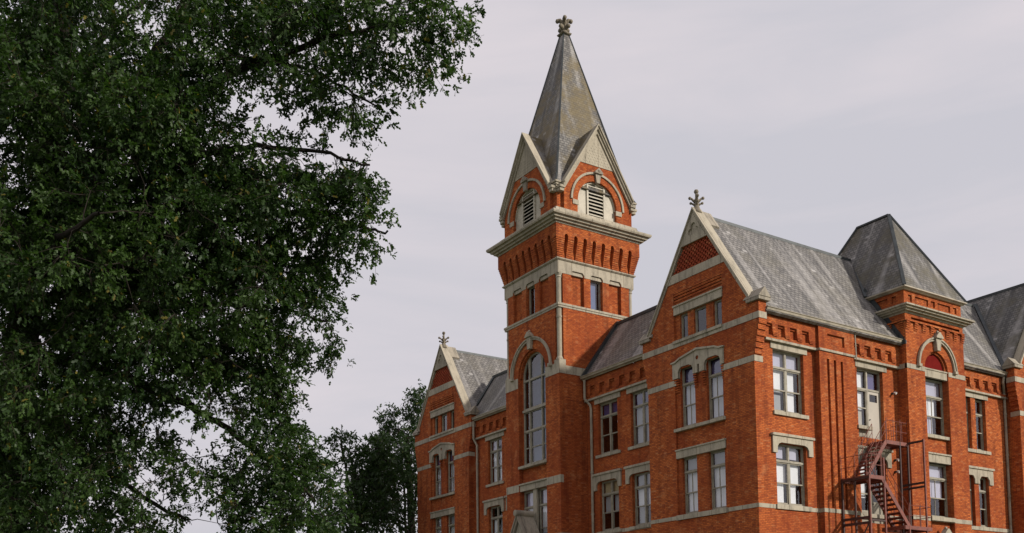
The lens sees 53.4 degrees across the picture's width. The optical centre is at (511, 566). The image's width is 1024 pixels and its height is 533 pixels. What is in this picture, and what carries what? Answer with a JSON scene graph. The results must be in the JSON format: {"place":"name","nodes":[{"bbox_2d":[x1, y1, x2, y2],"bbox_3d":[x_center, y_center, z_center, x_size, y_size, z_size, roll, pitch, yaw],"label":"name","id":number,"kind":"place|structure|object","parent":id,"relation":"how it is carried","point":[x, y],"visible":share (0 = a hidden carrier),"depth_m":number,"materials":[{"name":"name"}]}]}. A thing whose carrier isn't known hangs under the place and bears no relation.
{"place":"outdoors","nodes":[
{"label":"outdoors","id":0,"kind":"place"},
{"bbox_2d":[0,0,1023,532],"label":"sky","id":1,"kind":"structure","parent":0,"point":[810,123],"materials":[{"name":"grey"}]},
{"label":"ground","id":2,"kind":"structure","parent":0,"visible":0},
{"bbox_2d":[0,0,485,532],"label":"oak tree","id":3,"kind":"object","parent":2,"relation":"on","point":[114,256],"visible":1,"depth_m":18.65,"materials":[{"name":"green plant"}]},
{"bbox_2d":[316,425,411,532],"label":"background tree","id":4,"kind":"object","parent":2,"relation":"on","point":[372,513],"visible":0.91,"depth_m":72.81,"materials":[{"name":"green plant"}]},
{"bbox_2d":[353,378,426,532],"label":"background tree","id":5,"kind":"object","parent":2,"relation":"on","point":[408,479],"visible":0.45,"depth_m":86.63,"materials":[{"name":"green plant"}]},
{"bbox_2d":[412,15,1023,532],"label":"college hall","id":6,"kind":"structure","parent":2,"relation":"on","point":[740,379],"depth_m":55.24,"materials":[{"name":"brick"}]},
{"bbox_2d":[435,417,437,433],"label":"window","id":7,"kind":"structure","parent":6,"relation":"in","point":[437,417],"depth_m":73.45,"materials":[{"name":"paint"}]},
{"bbox_2d":[435,455,440,495],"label":"window","id":8,"kind":"structure","parent":6,"relation":"in","point":[438,466],"depth_m":73.14,"materials":[{"name":"paint"}]},
{"bbox_2d":[436,517,440,532],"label":"window","id":9,"kind":"structure","parent":6,"relation":"in","point":[438,520],"depth_m":72.93,"materials":[{"name":"glass"}]},
{"bbox_2d":[442,414,446,431],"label":"window","id":10,"kind":"structure","parent":6,"relation":"in","point":[445,414],"depth_m":72.59,"materials":[{"name":"paint"}]},
{"bbox_2d":[448,450,453,492],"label":"window","id":11,"kind":"structure","parent":6,"relation":"in","point":[450,486],"depth_m":71.64,"materials":[{"name":"paint"}]},
{"bbox_2d":[448,514,454,532],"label":"window","id":12,"kind":"structure","parent":6,"relation":"in","point":[452,516],"depth_m":71.28,"materials":[{"name":"glass"}]},
{"bbox_2d":[490,437,501,483],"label":"window","id":13,"kind":"structure","parent":6,"relation":"in","point":[495,444],"depth_m":67.57,"materials":[{"name":"paint"}]},
{"bbox_2d":[491,505,502,532],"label":"window","id":14,"kind":"structure","parent":6,"relation":"in","point":[497,522],"depth_m":66.91,"materials":[{"name":"paint"}]},
{"bbox_2d":[524,491,532,510],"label":"window","id":15,"kind":"structure","parent":6,"relation":"in","point":[530,496],"depth_m":60.91,"materials":[{"name":"glass"}]},
{"bbox_2d":[529,286,534,314],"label":"window","id":16,"kind":"structure","parent":6,"relation":"in","point":[530,300],"depth_m":61.17,"materials":[{"name":"paint"}]},
{"bbox_2d":[522,352,545,464],"bbox_3d":[1.691,-9.428,60.532,0.820,6.710,2.600,2,-5,-33],"label":"window","id":17,"kind":"structure","parent":6,"relation":"in","point":[539,408],"depth_m":60.98,"materials":[{"name":"glass"}]},
{"bbox_2d":[539,487,546,532],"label":"window","id":18,"kind":"structure","parent":6,"relation":"in","point":[544,505],"depth_m":59.61,"materials":[{"name":"paint"}]},
{"bbox_2d":[590,281,600,310],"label":"window","id":19,"kind":"structure","parent":6,"relation":"in","point":[592,283],"depth_m":60.28,"materials":[{"name":"glass"}]},
{"bbox_2d":[600,399,617,453],"bbox_3d":[5.604,-7.866,57.303,0.225,2.960,1.720,2,-5,-33],"label":"window","id":20,"kind":"structure","parent":6,"relation":"in","point":[610,410],"depth_m":57.40,"materials":[{"name":"paint"}]},
{"bbox_2d":[602,479,619,530],"bbox_3d":[5.650,-3.455,56.951,0.225,2.850,1.720,2,-5,-33],"label":"window","id":21,"kind":"structure","parent":6,"relation":"in","point":[611,488],"depth_m":57.06,"materials":[{"name":"paint"}]},
{"bbox_2d":[633,389,648,445],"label":"window","id":22,"kind":"structure","parent":6,"relation":"in","point":[642,433],"depth_m":55.27,"materials":[{"name":"paint"}]},
{"bbox_2d":[635,471,650,525],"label":"window","id":23,"kind":"structure","parent":6,"relation":"in","point":[644,480],"depth_m":54.94,"materials":[{"name":"paint"}]},
{"bbox_2d":[681,313,687,337],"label":"window","id":24,"kind":"structure","parent":6,"relation":"in","point":[682,316],"depth_m":51.16,"materials":[{"name":"paint"}]},
{"bbox_2d":[682,366,695,426],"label":"window","id":25,"kind":"structure","parent":6,"relation":"in","point":[691,407],"depth_m":50.88,"materials":[{"name":"glass"}]},
{"bbox_2d":[684,456,697,513],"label":"window","id":26,"kind":"structure","parent":6,"relation":"in","point":[691,486],"depth_m":50.49,"materials":[{"name":"paint"}]},
{"bbox_2d":[695,305,705,332],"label":"window","id":27,"kind":"structure","parent":6,"relation":"in","point":[696,311],"depth_m":50.32,"materials":[{"name":"paint"}]},
{"bbox_2d":[708,357,723,419],"bbox_3d":[9.972,-8.628,49.084,0.291,3.100,1.080,2,-5,-33],"label":"window","id":28,"kind":"structure","parent":6,"relation":"in","point":[716,369],"depth_m":49.32,"materials":[{"name":"glass"}]},
{"bbox_2d":[715,299,721,325],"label":"window","id":29,"kind":"structure","parent":6,"relation":"in","point":[716,306],"depth_m":49.22,"materials":[{"name":"paint"}]},
{"bbox_2d":[711,449,725,509],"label":"window","id":30,"kind":"structure","parent":6,"relation":"in","point":[719,492],"depth_m":48.92,"materials":[{"name":"paint"}]},
{"bbox_2d":[772,350,801,414],"bbox_3d":[12.894,-8.680,48.123,2.100,2.950,0.225,2,-5,-33],"label":"window","id":31,"kind":"structure","parent":6,"relation":"in","point":[782,361],"depth_m":48.21,"materials":[{"name":"paint"}]},
{"bbox_2d":[776,444,804,505],"bbox_3d":[12.952,-4.284,47.780,2.070,2.890,0.225,2,-5,-33],"label":"window","id":32,"kind":"structure","parent":6,"relation":"in","point":[791,466],"depth_m":47.82,"materials":[{"name":"paint"}]},
{"bbox_2d":[868,391,879,439],"bbox_3d":[18.334,-7.651,51.530,0.880,2.430,0.125,2,-5,-33],"label":"door","id":33,"kind":"structure","parent":6,"relation":"in","point":[873,408],"depth_m":51.56,"materials":[{"name":"paint"}]},
{"bbox_2d":[872,483,883,523],"bbox_3d":[18.379,-3.316,51.183,0.880,2.290,0.125,2,-5,-33],"label":"door","id":34,"kind":"structure","parent":6,"relation":"in","point":[876,509],"depth_m":51.13,"materials":[{"name":"paint"}]},
{"bbox_2d":[840,420,931,532],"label":"fire escape","id":35,"kind":"object","parent":6,"relation":"attached to","point":[869,478],"visible":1,"depth_m":49.22,"materials":[{"name":"red metal"}]},
{"bbox_2d":[925,378,943,435],"bbox_3d":[22.051,-8.362,53.597,1.960,3.040,0.225,2,-5,-33],"label":"window","id":36,"kind":"structure","parent":6,"relation":"in","point":[932,391],"depth_m":53.85,"materials":[{"name":"glass"}]},
{"bbox_2d":[929,463,947,517],"bbox_3d":[22.097,-3.967,53.245,1.960,2.860,0.225,2,-5,-33],"label":"window","id":37,"kind":"structure","parent":6,"relation":"in","point":[935,473],"depth_m":53.58,"materials":[{"name":"paint"}]},
{"bbox_2d":[966,398,968,447],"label":"window","id":38,"kind":"structure","parent":6,"relation":"in","point":[966,398],"depth_m":57.45,"materials":[{"name":"paint"}]},
{"bbox_2d":[969,476,972,525],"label":"window","id":39,"kind":"structure","parent":6,"relation":"in","point":[969,476],"depth_m":57.11,"materials":[{"name":"paint"}]},
{"bbox_2d":[975,400,983,450],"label":"window","id":40,"kind":"structure","parent":6,"relation":"in","point":[980,415],"depth_m":58.20,"materials":[{"name":"paint"}]},
{"bbox_2d":[979,478,987,526],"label":"window","id":41,"kind":"structure","parent":6,"relation":"in","point":[983,491],"depth_m":57.86,"materials":[{"name":"paint"}]}
]}

